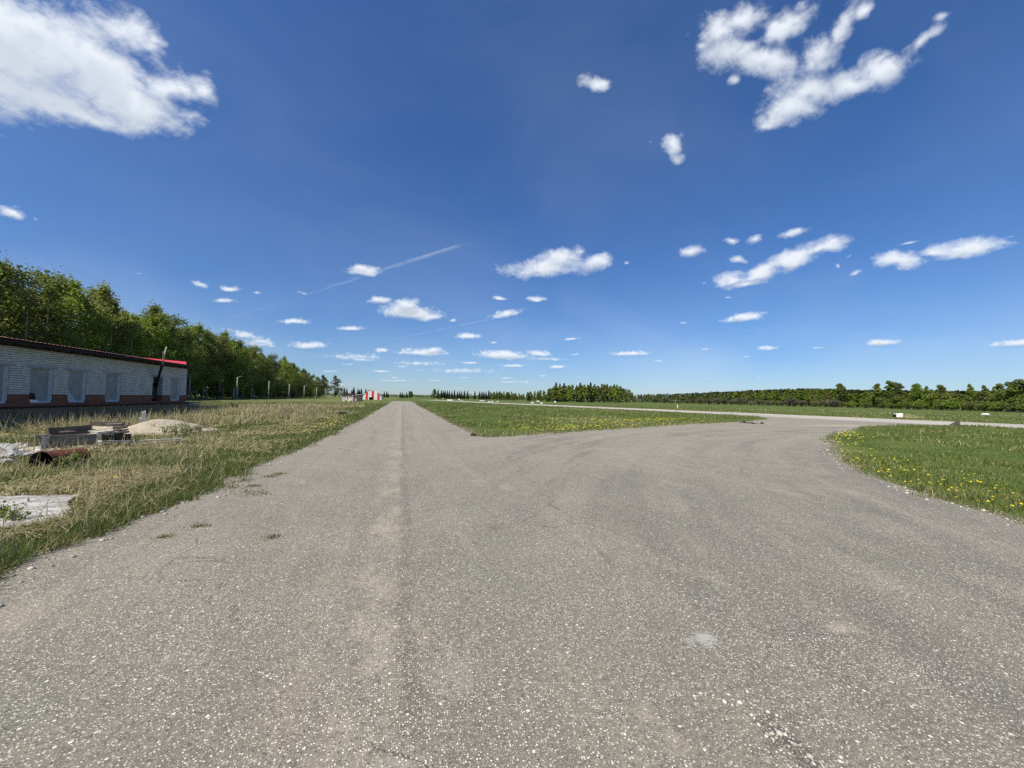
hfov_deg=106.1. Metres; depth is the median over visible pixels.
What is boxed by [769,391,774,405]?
broadleaf tree
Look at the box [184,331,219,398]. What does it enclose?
birch tree
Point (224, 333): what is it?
birch tree
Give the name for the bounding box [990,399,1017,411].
shrub
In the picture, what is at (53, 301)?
birch tree
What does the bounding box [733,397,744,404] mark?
shrub
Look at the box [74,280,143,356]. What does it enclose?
birch tree
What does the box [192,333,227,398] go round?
birch tree
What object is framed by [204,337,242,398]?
birch tree
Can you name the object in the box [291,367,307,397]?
birch tree
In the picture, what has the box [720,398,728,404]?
shrub
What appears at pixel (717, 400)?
shrub
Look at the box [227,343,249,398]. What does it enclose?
birch tree
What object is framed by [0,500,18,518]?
weed plant
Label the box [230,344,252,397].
birch tree
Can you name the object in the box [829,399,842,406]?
shrub
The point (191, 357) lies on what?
birch tree
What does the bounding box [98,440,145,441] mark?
plank
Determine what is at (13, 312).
birch tree
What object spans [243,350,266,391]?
birch tree
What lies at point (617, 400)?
woods
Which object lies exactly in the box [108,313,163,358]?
birch tree
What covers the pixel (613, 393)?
broadleaf tree
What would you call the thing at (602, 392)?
broadleaf tree
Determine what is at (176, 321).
birch tree
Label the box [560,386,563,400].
broadleaf tree
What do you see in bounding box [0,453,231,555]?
dry stalks
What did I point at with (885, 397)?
broadleaf tree
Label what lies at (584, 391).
broadleaf tree
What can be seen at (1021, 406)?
shrub
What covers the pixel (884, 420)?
runway
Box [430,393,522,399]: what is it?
scrub
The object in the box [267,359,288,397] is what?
birch tree
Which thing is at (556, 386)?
broadleaf tree
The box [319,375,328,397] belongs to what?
pale tree
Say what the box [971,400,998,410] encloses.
shrub
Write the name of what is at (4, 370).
window
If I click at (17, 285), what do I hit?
birch tree
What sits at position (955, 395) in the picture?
broadleaf tree
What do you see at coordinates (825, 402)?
shrub
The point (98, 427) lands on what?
plank
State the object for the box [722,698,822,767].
gravel
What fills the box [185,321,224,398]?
birch tree
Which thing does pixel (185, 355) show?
birch tree
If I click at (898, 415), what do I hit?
runway marker
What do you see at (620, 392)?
broadleaf tree
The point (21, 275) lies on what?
birch tree
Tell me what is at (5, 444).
rubble chunk
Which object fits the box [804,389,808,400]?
broadleaf tree
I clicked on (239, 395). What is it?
undergrowth
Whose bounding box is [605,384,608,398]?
broadleaf tree
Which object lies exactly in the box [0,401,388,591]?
grass
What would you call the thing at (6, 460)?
rubble chunk
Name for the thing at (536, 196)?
sky
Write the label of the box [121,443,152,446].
plank
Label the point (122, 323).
birch tree
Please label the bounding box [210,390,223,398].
bush
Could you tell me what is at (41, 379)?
window
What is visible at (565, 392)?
broadleaf tree
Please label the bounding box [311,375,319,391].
birch tree
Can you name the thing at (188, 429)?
weed plant
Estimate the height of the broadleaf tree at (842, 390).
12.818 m
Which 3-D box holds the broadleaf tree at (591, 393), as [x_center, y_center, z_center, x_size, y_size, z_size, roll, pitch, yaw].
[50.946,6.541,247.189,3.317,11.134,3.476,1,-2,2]
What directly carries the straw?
on the ground at (336, 399)
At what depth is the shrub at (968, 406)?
137.08 m
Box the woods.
[490,385,1020,410]
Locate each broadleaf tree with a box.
[551,386,556,399]
[555,385,558,401]
[557,386,560,397]
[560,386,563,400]
[563,385,567,400]
[567,385,572,399]
[571,384,575,401]
[575,385,577,400]
[578,384,582,399]
[582,384,586,396]
[585,384,590,396]
[590,386,593,402]
[592,384,595,402]
[596,386,599,398]
[599,384,604,400]
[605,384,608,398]
[608,386,611,398]
[612,384,615,399]
[614,385,618,397]
[619,386,622,400]
[745,390,749,401]
[763,390,769,405]
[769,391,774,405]
[774,391,781,405]
[784,389,789,405]
[792,389,798,405]
[798,390,805,406]
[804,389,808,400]
[808,389,812,406]
[812,388,817,406]
[816,388,822,406]
[820,389,828,406]
[831,383,848,407]
[831,388,835,399]
[833,390,841,406]
[847,394,853,407]
[852,393,860,407]
[859,392,867,407]
[865,392,872,407]
[870,383,881,407]
[882,393,888,407]
[883,380,903,407]
[888,383,904,407]
[903,392,909,401]
[908,383,929,409]
[922,386,930,402]
[925,393,932,407]
[928,389,934,409]
[932,384,951,408]
[952,393,959,406]
[958,394,965,409]
[964,390,986,408]
[965,384,974,401]
[971,392,981,410]
[979,385,989,402]
[989,389,994,410]
[992,383,1007,411]
[993,381,1020,411]
[1002,379,1023,411]
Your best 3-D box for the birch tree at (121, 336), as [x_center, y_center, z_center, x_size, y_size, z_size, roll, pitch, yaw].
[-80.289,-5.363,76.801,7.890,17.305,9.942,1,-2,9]
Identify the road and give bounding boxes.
[0,401,1023,767]
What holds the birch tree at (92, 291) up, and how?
on the ground at (336, 399)
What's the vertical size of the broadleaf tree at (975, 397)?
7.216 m
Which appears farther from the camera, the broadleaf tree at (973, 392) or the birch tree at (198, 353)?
the broadleaf tree at (973, 392)
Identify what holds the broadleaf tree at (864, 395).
on the ground at (336, 399)
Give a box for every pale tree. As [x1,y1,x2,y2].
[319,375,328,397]
[326,376,343,395]
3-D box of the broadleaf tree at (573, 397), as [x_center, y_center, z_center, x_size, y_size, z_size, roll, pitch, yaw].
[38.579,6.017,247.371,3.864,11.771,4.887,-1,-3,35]
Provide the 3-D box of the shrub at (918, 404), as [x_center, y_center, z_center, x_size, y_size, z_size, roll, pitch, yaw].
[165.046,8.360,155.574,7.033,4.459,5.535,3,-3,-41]
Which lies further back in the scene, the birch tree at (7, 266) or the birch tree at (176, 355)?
the birch tree at (176, 355)
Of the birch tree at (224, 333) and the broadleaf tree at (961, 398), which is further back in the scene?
the broadleaf tree at (961, 398)
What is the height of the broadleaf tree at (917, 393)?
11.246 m
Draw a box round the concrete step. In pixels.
[187,403,198,409]
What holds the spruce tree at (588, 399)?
on the ground at (336, 399)
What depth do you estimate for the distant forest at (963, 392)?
734.87 m
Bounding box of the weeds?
[150,472,286,540]
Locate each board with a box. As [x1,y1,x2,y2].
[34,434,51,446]
[49,433,99,444]
[49,441,95,448]
[101,434,130,442]
[950,419,959,425]
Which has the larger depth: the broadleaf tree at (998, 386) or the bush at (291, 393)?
the bush at (291, 393)
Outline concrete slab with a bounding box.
[0,494,76,530]
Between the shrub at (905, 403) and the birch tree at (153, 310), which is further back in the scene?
the shrub at (905, 403)
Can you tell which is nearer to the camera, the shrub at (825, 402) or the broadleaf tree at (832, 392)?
the shrub at (825, 402)
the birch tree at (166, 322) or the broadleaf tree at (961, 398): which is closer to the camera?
the birch tree at (166, 322)
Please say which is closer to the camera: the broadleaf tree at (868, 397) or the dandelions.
the dandelions
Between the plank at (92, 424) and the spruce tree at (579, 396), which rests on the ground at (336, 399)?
the spruce tree at (579, 396)
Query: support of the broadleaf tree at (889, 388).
on the ground at (336, 399)
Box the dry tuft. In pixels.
[900,413,926,418]
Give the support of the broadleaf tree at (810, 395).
on the ground at (336, 399)
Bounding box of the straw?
[0,411,362,542]
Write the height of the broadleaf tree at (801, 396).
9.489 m
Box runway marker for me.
[893,413,902,417]
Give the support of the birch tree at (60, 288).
on the ground at (336, 399)
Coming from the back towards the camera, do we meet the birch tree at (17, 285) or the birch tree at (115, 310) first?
the birch tree at (115, 310)
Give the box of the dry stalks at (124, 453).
[0,430,257,485]
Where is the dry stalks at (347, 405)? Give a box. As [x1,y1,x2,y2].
[0,401,364,429]
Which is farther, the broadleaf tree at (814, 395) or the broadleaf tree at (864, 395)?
the broadleaf tree at (814, 395)
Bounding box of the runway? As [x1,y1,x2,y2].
[434,400,1023,427]
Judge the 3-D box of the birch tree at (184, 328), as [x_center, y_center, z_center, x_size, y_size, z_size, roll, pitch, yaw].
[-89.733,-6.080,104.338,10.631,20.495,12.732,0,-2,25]
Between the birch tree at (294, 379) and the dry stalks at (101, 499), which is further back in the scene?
the birch tree at (294, 379)
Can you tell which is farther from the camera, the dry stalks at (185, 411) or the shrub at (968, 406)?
the shrub at (968, 406)
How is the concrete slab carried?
on the ground at (336, 399)
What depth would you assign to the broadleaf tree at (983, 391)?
137.26 m
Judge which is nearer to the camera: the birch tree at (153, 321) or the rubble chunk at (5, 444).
the rubble chunk at (5, 444)
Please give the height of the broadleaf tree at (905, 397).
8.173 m
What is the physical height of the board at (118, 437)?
0.268 m
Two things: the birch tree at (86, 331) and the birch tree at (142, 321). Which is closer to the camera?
the birch tree at (86, 331)
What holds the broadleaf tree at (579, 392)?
on the ground at (336, 399)
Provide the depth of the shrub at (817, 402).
202.05 m
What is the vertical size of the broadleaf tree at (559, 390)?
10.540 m
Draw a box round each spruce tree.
[576,382,583,401]
[586,382,593,401]
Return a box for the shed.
[342,393,355,401]
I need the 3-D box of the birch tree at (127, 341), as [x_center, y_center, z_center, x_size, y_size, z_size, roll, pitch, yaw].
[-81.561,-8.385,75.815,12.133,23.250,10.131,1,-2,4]
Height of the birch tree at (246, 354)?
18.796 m
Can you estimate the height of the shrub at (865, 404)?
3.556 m
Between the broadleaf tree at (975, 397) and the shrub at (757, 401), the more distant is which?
the shrub at (757, 401)
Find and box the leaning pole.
[155,347,166,388]
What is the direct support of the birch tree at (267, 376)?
on the ground at (336, 399)
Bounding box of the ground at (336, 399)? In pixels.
[0,395,1023,579]
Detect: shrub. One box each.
[696,397,703,403]
[712,398,721,404]
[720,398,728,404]
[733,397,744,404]
[755,399,763,405]
[786,397,800,405]
[797,400,808,406]
[811,400,820,406]
[819,399,829,406]
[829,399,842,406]
[845,402,856,407]
[860,401,871,407]
[881,402,898,408]
[894,400,913,408]
[911,399,929,409]
[932,402,946,409]
[941,398,963,410]
[960,400,981,410]
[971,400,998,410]
[987,402,1002,411]
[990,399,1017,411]
[1014,402,1023,411]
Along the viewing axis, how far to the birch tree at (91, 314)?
72.91 m
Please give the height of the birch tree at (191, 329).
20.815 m
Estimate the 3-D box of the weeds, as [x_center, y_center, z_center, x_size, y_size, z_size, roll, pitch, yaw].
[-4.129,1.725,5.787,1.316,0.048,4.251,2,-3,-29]
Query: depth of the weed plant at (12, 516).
4.55 m
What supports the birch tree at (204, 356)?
on the ground at (336, 399)
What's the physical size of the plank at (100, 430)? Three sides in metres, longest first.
0.474 x 0.208 x 0.050 m
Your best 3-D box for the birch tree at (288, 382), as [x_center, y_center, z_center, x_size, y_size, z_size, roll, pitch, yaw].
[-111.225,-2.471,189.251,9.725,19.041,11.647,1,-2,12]
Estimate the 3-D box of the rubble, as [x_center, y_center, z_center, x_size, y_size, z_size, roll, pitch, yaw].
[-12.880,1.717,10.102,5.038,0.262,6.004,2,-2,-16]
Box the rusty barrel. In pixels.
[29,447,89,466]
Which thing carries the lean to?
on the ground at (336, 399)
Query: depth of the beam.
10.96 m
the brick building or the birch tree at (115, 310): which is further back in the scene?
the birch tree at (115, 310)
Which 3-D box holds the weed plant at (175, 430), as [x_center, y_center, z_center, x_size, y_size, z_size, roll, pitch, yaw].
[-12.174,1.632,13.893,0.261,0.571,0.394,1,-2,10]
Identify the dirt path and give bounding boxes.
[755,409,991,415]
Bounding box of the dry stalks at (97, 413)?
[1,402,207,422]
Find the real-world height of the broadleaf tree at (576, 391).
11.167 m
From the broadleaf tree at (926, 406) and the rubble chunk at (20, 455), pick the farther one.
the broadleaf tree at (926, 406)
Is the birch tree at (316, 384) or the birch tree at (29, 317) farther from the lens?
the birch tree at (316, 384)
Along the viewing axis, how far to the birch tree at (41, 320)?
61.86 m
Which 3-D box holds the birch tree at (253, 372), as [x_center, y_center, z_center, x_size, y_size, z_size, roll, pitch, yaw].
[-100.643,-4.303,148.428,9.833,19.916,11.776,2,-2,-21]
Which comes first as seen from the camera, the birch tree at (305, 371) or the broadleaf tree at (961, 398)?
the broadleaf tree at (961, 398)
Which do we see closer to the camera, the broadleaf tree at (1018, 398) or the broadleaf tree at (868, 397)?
the broadleaf tree at (1018, 398)
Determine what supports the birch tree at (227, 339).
on the ground at (336, 399)
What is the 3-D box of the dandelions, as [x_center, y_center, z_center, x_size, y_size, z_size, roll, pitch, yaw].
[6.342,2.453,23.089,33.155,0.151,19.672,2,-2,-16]
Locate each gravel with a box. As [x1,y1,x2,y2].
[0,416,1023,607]
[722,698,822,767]
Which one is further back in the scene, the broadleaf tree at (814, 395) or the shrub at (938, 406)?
the broadleaf tree at (814, 395)
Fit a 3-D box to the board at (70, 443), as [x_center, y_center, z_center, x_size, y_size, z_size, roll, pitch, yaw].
[-12.017,1.674,10.556,0.055,0.207,0.912,0,-6,32]
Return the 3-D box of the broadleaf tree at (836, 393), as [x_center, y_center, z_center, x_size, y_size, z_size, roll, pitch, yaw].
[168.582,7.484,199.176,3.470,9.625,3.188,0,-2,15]
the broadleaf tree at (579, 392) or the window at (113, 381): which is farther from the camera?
the broadleaf tree at (579, 392)
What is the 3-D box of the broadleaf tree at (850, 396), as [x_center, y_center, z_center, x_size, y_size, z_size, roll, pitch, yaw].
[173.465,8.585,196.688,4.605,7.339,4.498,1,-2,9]
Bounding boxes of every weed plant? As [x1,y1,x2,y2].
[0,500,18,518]
[0,501,30,521]
[7,408,19,423]
[54,456,72,468]
[66,450,83,461]
[67,407,78,419]
[159,426,169,433]
[169,421,180,435]
[178,426,189,436]
[181,421,190,434]
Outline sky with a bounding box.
[0,0,1023,401]
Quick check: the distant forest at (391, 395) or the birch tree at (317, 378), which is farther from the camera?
the distant forest at (391, 395)
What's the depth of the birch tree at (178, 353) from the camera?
93.43 m
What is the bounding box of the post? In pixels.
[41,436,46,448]
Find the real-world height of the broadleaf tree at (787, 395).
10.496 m
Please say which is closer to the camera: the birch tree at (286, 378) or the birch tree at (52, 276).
the birch tree at (52, 276)
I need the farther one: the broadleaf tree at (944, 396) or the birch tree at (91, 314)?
the broadleaf tree at (944, 396)
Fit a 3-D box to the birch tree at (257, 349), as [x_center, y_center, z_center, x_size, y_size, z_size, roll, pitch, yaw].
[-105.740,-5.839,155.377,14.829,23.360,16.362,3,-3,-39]
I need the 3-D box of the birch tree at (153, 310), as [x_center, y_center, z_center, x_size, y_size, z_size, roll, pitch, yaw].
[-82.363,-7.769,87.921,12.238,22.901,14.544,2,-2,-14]
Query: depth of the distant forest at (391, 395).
1445.01 m
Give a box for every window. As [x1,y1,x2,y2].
[0,365,8,403]
[29,368,53,402]
[67,371,86,401]
[105,373,120,401]
[170,379,179,400]
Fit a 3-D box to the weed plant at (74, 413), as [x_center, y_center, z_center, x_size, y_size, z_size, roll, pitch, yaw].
[-26.298,1.815,23.136,0.546,0.817,0.495,1,-2,-3]
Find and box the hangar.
[363,391,382,399]
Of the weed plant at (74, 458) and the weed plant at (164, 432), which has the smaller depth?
the weed plant at (74, 458)
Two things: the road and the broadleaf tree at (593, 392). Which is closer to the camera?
the road
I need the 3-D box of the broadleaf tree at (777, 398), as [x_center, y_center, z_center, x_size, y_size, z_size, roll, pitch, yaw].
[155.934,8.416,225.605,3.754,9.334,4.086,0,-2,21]
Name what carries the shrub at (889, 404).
on the ground at (336, 399)
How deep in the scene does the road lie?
2.83 m
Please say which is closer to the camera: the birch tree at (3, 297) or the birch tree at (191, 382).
the birch tree at (3, 297)
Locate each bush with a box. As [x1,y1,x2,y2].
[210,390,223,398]
[289,390,296,397]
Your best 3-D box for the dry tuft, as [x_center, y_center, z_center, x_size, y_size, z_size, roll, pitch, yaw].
[50.093,3.972,48.591,4.264,0.745,2.947,1,-2,-7]
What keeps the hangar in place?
on the ground at (336, 399)
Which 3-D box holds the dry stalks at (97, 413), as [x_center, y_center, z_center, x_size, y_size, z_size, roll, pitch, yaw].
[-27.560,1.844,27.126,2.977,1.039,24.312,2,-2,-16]
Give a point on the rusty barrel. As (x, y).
(46, 455)
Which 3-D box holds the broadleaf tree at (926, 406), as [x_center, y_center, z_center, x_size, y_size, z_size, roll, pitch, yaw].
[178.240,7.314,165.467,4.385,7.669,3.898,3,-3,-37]
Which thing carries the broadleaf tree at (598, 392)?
on the ground at (336, 399)
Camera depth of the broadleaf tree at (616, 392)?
247.03 m
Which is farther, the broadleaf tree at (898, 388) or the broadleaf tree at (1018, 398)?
the broadleaf tree at (898, 388)
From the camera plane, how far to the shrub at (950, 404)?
142.99 m
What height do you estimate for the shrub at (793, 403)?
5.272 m
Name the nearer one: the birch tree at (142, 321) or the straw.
the straw
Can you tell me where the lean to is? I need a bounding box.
[352,394,362,400]
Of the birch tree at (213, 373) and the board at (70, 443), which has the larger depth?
the birch tree at (213, 373)
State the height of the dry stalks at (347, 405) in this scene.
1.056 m
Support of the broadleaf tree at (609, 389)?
on the ground at (336, 399)
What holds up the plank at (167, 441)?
on the plank at (136, 445)
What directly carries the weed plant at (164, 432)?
on the ground at (336, 399)
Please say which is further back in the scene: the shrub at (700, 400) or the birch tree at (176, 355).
the shrub at (700, 400)
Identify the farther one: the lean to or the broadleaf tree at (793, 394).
the broadleaf tree at (793, 394)
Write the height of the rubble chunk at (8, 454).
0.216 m
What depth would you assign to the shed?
109.36 m
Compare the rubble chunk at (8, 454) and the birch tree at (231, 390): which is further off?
the birch tree at (231, 390)
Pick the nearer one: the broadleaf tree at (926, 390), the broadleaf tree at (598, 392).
the broadleaf tree at (926, 390)
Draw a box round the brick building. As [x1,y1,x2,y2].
[0,336,199,421]
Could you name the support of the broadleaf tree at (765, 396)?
on the ground at (336, 399)
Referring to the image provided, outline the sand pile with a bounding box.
[100,419,217,435]
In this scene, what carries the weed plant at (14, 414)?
on the ground at (336, 399)
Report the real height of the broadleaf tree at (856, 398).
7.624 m
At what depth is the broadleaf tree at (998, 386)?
133.04 m
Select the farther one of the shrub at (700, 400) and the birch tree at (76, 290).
the shrub at (700, 400)
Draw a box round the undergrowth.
[186,387,315,398]
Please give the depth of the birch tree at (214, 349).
111.33 m
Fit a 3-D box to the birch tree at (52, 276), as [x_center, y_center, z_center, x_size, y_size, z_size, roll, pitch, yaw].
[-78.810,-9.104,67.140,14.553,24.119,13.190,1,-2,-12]
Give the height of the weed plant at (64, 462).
0.348 m
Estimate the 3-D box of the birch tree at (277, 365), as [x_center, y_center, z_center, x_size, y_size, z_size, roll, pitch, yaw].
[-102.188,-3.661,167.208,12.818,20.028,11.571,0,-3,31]
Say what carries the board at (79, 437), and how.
on the board at (70, 443)
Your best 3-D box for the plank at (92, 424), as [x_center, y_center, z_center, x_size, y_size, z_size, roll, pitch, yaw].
[-13.103,1.331,12.455,0.830,0.210,0.055,2,-17,-32]
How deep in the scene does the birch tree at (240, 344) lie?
130.62 m
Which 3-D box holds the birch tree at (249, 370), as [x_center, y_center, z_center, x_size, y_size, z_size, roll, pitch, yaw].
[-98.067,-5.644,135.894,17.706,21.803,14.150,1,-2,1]
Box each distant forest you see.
[321,393,538,399]
[640,388,979,407]
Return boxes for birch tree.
[0,245,51,339]
[0,250,33,336]
[0,256,99,349]
[0,259,44,341]
[0,266,96,345]
[0,269,25,336]
[0,274,43,339]
[1,280,88,347]
[17,292,80,345]
[20,261,116,351]
[23,277,116,351]
[70,298,118,350]
[73,287,121,352]
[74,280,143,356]
[81,283,138,355]
[84,285,119,343]
[85,298,150,354]
[96,309,146,351]
[101,307,129,355]
[104,319,130,355]
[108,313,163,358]
[114,318,157,356]
[122,313,179,363]
[126,301,193,359]
[136,303,197,391]
[136,312,187,375]
[139,307,184,363]
[159,307,202,385]
[161,323,203,383]
[170,328,203,379]
[172,326,207,393]
[174,331,209,389]
[177,323,228,396]
[177,326,227,385]
[179,326,206,387]
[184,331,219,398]
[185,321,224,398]
[186,340,211,398]
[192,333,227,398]
[199,329,227,398]
[201,327,230,398]
[202,332,244,398]
[204,334,231,397]
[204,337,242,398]
[217,336,248,398]
[220,329,245,389]
[224,347,252,397]
[227,339,260,398]
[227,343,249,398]
[230,337,262,391]
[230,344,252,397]
[238,349,257,397]
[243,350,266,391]
[245,345,269,397]
[246,347,265,397]
[249,350,272,397]
[256,356,283,397]
[259,352,277,397]
[259,357,275,397]
[267,352,290,397]
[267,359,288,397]
[274,356,293,397]
[274,363,296,396]
[278,362,297,397]
[290,368,297,397]
[291,362,303,391]
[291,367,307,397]
[298,370,307,395]
[300,370,312,390]
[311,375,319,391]
[314,376,323,393]
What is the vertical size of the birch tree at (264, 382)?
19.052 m
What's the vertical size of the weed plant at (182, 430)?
0.423 m
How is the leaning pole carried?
attached to the brick building
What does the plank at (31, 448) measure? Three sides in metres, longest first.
0.606 x 0.140 x 0.047 m
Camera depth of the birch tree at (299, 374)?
204.53 m
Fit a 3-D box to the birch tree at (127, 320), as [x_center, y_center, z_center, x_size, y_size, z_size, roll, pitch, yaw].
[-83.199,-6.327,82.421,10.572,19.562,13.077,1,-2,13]
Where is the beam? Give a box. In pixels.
[46,425,90,434]
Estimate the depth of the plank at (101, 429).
11.30 m
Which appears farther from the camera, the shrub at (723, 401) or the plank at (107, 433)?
the shrub at (723, 401)
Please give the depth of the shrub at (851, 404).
186.07 m
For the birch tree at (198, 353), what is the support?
on the ground at (336, 399)
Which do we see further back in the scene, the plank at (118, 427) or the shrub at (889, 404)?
the shrub at (889, 404)
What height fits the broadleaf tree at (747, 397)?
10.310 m
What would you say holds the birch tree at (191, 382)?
on the ground at (336, 399)
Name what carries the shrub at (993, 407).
on the ground at (336, 399)
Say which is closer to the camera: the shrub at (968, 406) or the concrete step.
the concrete step
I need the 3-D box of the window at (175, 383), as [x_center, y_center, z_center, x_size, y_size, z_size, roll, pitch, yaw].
[-30.968,0.528,35.264,0.150,2.000,1.520,2,-2,-16]
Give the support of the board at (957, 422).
on the ground at (336, 399)
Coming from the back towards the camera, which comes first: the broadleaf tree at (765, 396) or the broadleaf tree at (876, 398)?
the broadleaf tree at (765, 396)
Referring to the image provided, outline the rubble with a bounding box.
[0,441,157,464]
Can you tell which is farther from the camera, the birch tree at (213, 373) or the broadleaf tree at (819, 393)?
the broadleaf tree at (819, 393)
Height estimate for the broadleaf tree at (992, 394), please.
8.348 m
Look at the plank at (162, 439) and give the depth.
11.83 m
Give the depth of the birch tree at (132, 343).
79.69 m
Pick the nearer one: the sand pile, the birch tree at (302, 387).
the sand pile
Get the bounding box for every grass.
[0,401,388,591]
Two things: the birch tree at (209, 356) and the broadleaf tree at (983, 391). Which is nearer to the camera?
the birch tree at (209, 356)
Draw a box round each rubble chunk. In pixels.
[0,443,17,446]
[0,446,16,452]
[0,449,35,457]
[0,452,21,458]
[0,458,16,462]
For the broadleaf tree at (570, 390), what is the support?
on the ground at (336, 399)
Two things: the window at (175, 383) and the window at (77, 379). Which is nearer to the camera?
the window at (77, 379)
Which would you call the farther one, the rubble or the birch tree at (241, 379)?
the birch tree at (241, 379)
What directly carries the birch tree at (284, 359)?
on the ground at (336, 399)
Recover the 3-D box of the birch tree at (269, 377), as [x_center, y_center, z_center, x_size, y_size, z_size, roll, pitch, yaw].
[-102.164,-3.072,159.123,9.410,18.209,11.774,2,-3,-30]
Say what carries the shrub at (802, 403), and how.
on the ground at (336, 399)
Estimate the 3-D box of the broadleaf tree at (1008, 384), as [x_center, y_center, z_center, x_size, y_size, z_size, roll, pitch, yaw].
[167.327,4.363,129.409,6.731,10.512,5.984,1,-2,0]
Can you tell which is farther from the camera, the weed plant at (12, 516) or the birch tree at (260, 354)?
the birch tree at (260, 354)
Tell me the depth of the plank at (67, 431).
10.53 m
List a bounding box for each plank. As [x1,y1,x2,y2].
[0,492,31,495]
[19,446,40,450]
[60,431,75,432]
[88,427,113,431]
[89,422,124,428]
[90,429,112,433]
[91,431,119,434]
[92,426,112,428]
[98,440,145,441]
[113,426,127,428]
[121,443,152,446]
[145,438,180,440]
[151,440,184,443]
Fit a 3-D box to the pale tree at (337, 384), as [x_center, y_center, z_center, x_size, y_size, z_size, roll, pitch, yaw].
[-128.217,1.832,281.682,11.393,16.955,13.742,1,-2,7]
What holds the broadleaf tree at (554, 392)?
on the ground at (336, 399)
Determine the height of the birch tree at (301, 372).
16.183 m
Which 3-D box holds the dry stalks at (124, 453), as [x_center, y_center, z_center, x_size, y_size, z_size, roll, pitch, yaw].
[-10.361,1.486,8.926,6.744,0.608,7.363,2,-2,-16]
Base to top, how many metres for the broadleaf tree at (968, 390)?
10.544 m
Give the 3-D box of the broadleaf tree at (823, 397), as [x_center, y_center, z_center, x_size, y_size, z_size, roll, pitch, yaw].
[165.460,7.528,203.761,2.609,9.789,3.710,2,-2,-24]
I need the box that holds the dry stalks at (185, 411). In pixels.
[0,403,334,432]
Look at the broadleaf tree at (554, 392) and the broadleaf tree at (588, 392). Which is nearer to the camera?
the broadleaf tree at (588, 392)
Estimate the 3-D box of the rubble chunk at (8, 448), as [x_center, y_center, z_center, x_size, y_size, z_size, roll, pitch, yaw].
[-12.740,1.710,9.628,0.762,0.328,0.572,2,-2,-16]
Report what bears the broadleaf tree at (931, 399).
on the ground at (336, 399)

